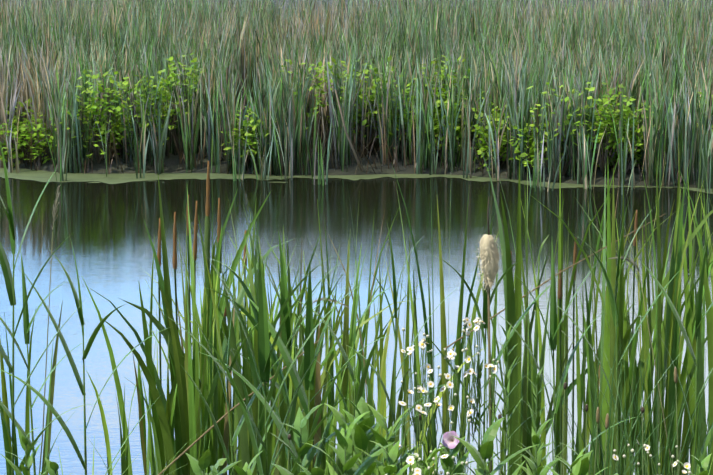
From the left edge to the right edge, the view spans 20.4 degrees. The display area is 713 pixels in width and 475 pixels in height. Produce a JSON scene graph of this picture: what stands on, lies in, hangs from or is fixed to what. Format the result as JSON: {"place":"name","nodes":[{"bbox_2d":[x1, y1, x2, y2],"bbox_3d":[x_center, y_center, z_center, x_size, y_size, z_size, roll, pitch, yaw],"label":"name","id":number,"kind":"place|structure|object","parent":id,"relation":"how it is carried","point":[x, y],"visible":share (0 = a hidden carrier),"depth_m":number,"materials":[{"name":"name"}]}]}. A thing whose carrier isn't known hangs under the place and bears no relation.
{"place":"outdoors","nodes":[
{"label":"outdoors","id":0,"kind":"place"},
{"bbox_2d":[0,176,712,474],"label":"pond water","id":1,"kind":"structure","parent":0,"point":[103,223],"depth_m":18.55,"materials":[{"name":"blue liquid"}]},
{"bbox_2d":[0,167,712,193],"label":"algae mat","id":2,"kind":"object","parent":1,"relation":"on","point":[35,175],"visible":0.44,"depth_m":23.99,"materials":[{"name":"green plant"}]},
{"bbox_2d":[4,0,712,188],"bbox_3d":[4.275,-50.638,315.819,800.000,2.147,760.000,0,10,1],"label":"ground","id":3,"kind":"structure","parent":0,"point":[172,163],"depth_m":24.45,"materials":[{"name":"brown soil"}]},
{"bbox_2d":[0,53,712,174],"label":"shrub","id":4,"kind":"object","parent":3,"relation":"on","point":[604,122],"depth_m":24.40,"materials":[{"name":"green plant"}]},
{"bbox_2d":[0,0,712,194],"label":"reeds","id":5,"kind":"object","parent":3,"relation":"on","point":[46,48],"visible":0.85,"depth_m":25.11,"materials":[{"name":"green plant"}]},
{"bbox_2d":[0,113,712,474],"bbox_3d":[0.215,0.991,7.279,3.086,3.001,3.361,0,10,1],"label":"cattail leaves","id":6,"kind":"object","parent":3,"relation":"on","point":[182,413],"visible":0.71,"depth_m":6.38,"materials":[{"name":"green plant"}]},
{"bbox_2d":[1,276,712,474],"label":"leafy plants","id":7,"kind":"object","parent":3,"relation":"on","point":[357,429],"visible":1,"depth_m":3.89,"materials":[{"name":"green plant"}]},
{"bbox_2d":[12,161,701,474],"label":"cattail stems","id":8,"kind":"object","parent":3,"relation":"on","point":[417,429],"visible":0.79,"depth_m":5.04,"materials":[{"name":"plant"}]},
{"bbox_2d":[51,185,639,307],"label":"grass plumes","id":9,"kind":"object","parent":8,"relation":"on","point":[55,207],"depth_m":5.95,"materials":[{"name":"brown plant"}]},
{"bbox_2d":[472,234,503,291],"bbox_3d":[0.344,0.066,5.149,0.090,0.152,0.090,0,10,1],"label":"cattail seed fluff","id":10,"kind":"object","parent":8,"relation":"on","point":[489,256],"visible":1,"depth_m":5.13,"materials":[{"name":"beige plant"}]},
{"bbox_2d":[385,317,690,474],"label":"wild flowers","id":11,"kind":"object","parent":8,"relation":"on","point":[449,440],"visible":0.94,"depth_m":3.86,"materials":[{"name":"white plant"}]},
{"bbox_2d":[18,63,712,174],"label":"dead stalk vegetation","id":12,"kind":"object","parent":3,"relation":"on","point":[220,137],"visible":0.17,"depth_m":24.44,"materials":[{"name":"brown plant"}]}
]}

